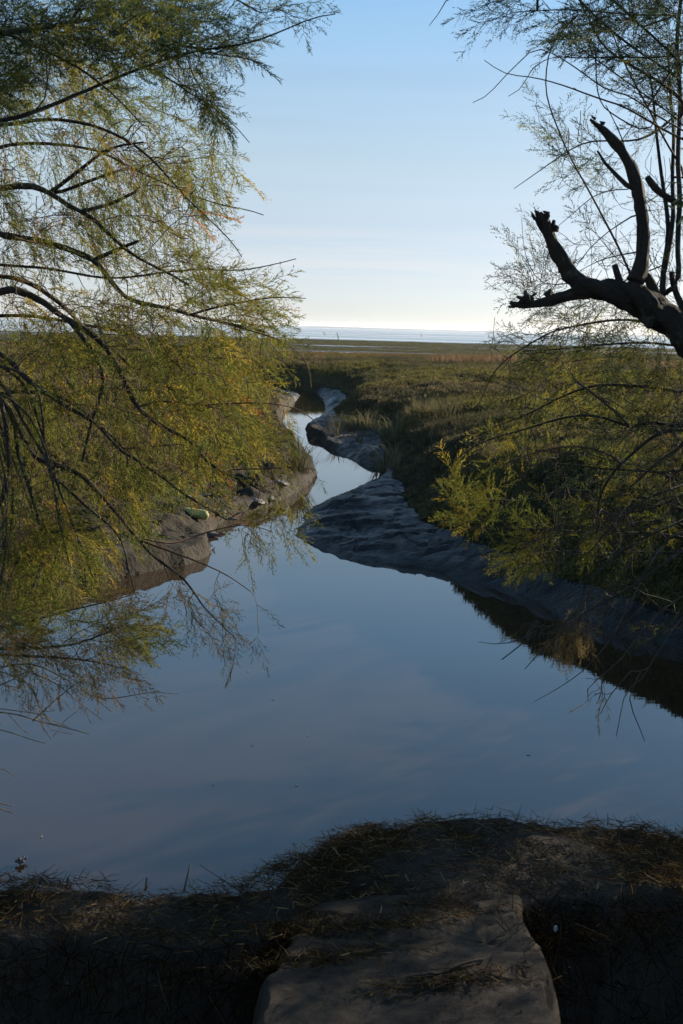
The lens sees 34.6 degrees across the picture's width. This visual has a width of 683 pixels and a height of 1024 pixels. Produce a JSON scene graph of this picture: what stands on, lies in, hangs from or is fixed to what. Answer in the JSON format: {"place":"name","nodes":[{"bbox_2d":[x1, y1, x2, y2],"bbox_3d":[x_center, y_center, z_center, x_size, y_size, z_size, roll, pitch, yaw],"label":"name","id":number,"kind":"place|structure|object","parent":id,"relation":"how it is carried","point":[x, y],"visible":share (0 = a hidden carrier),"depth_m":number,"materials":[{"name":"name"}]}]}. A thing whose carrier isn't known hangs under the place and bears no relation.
{"place":"outdoors","nodes":[
{"label":"outdoors","id":0,"kind":"place"},
{"bbox_2d":[0,318,665,336],"bbox_3d":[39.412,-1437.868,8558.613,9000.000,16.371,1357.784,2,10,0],"label":"hills","id":1,"kind":"structure","parent":0,"point":[405,329],"depth_m":8140.21,"materials":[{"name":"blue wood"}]},
{"bbox_2d":[0,319,674,353],"bbox_3d":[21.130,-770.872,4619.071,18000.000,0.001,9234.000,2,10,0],"label":"sea","id":2,"kind":"structure","parent":0,"point":[403,335],"depth_m":479.45,"materials":[{"name":"liquid"}]},
{"bbox_2d":[0,388,682,899],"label":"creek water","id":3,"kind":"structure","parent":0,"point":[380,694],"depth_m":7.31,"materials":[{"name":"blue liquid"}]},
{"bbox_2d":[15,856,27,863],"bbox_3d":[-1.552,1.682,5.315,0.048,0.032,0.052,4,10,15],"label":"floating debris","id":4,"kind":"object","parent":3,"relation":"on","point":[19,860],"visible":1,"depth_m":5.30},
{"bbox_2d":[0,331,682,612],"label":"marsh grass","id":5,"kind":"structure","parent":0,"point":[428,377],"depth_m":19.79,"materials":[{"name":"green plant"}]},
{"bbox_2d":[0,331,682,648],"bbox_3d":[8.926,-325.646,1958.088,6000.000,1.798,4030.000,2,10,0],"label":"ground","id":6,"kind":"structure","parent":0,"point":[378,521],"depth_m":13.09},
{"bbox_2d":[0,575,189,813],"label":"tamarisk bush","id":7,"kind":"object","parent":6,"relation":"on","point":[21,642],"visible":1,"depth_m":4.12,"materials":[{"name":"green plant"}]},
{"bbox_2d":[0,1,327,688],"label":"tamarisk tree","id":8,"kind":"object","parent":6,"relation":"on","point":[48,546],"visible":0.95,"depth_m":4.85,"materials":[{"name":"green plant"}]},
{"bbox_2d":[0,0,342,160],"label":"tamarisk tree","id":9,"kind":"object","parent":6,"relation":"on","point":[113,17],"visible":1,"depth_m":3.30,"materials":[{"name":"green plant"}]},
{"bbox_2d":[185,507,208,519],"bbox_3d":[-1.797,0.022,13.567,0.334,0.140,0.126,4,10,13],"label":"plastic float","id":10,"kind":"object","parent":6,"relation":"on","point":[201,516],"visible":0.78,"depth_m":13.51,"materials":[{"name":"green plastic"}]},
{"bbox_2d":[207,530,218,536],"bbox_3d":[-1.647,0.274,13.659,0.246,0.088,0.136,2,10,0],"label":"rock","id":11,"kind":"object","parent":6,"relation":"on","point":[212,534],"visible":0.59,"depth_m":13.62,"materials":[{"name":"stone"}]},
{"bbox_2d":[212,509,225,514],"bbox_3d":[-1.587,-0.002,14.566,0.339,0.074,0.155,-2,10,-21],"label":"rock","id":12,"kind":"object","parent":6,"relation":"on","point":[219,511],"visible":0.41,"depth_m":14.52,"materials":[{"name":"stone"}]},
{"bbox_2d":[250,498,267,505],"bbox_3d":[-1.209,-0.144,15.720,0.281,0.110,0.229,7,11,30],"label":"rock","id":13,"kind":"object","parent":6,"relation":"on","point":[255,501],"visible":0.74,"depth_m":15.66,"materials":[{"name":"stone"}]},
{"bbox_2d":[274,480,288,486],"bbox_3d":[-1.003,-0.436,16.861,0.413,0.120,0.210,2,10,0],"label":"rock","id":14,"kind":"object","parent":6,"relation":"on","point":[284,484],"visible":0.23,"depth_m":16.81,"materials":[{"name":"stone"}]},
{"bbox_2d":[0,818,682,1023],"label":"rocky bank","id":15,"kind":"structure","parent":6,"relation":"on","point":[509,948],"depth_m":2.97,"materials":[{"name":"brown soil"}]},
{"bbox_2d":[183,864,190,890],"bbox_3d":[-0.460,1.089,3.265,0.006,0.068,0.048,4,10,16],"label":"dry stalk","id":16,"kind":"object","parent":15,"relation":"on","point":[184,888],"visible":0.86,"depth_m":3.27,"materials":[{"name":"grey plant"}]},
{"bbox_2d":[0,803,682,1023],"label":"dry seaweed","id":17,"kind":"object","parent":15,"relation":"on","point":[392,834],"visible":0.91,"depth_m":3.10,"materials":[{"name":"plant"}]},
{"bbox_2d":[129,836,665,1021],"bbox_3d":[0.169,1.234,2.741,1.590,0.168,1.597,2,10,0],"label":"grit","id":18,"kind":"object","parent":15,"relation":"on","point":[422,941],"visible":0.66,"depth_m":2.94,"materials":[{"name":"gravel"}]},
{"bbox_2d":[405,958,483,978],"bbox_3d":[0.265,1.157,2.779,0.232,0.017,0.016,-3,11,-26],"label":"fallen twig","id":19,"kind":"object","parent":15,"relation":"on","point":[452,967],"visible":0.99,"depth_m":2.78,"materials":[{"name":"brown wood"}]},
{"bbox_2d":[428,355,682,591],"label":"tamarisk bush","id":20,"kind":"object","parent":6,"relation":"on","point":[476,502],"visible":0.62,"depth_m":6.79,"materials":[{"name":"green plant"}]},
{"bbox_2d":[429,0,682,357],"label":"tamarisk tree","id":21,"kind":"object","parent":6,"relation":"on","point":[649,306],"visible":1,"depth_m":4.43,"materials":[{"name":"green plant"}]},
{"bbox_2d":[441,289,682,740],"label":"tamarisk bush","id":22,"kind":"object","parent":6,"relation":"on","point":[606,402],"visible":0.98,"depth_m":5.10,"materials":[{"name":"green plant"}]},
{"bbox_2d":[0,0,682,335],"label":"sky","id":23,"kind":"structure","parent":0,"point":[378,166],"materials":[{"name":"blue"}]}
]}

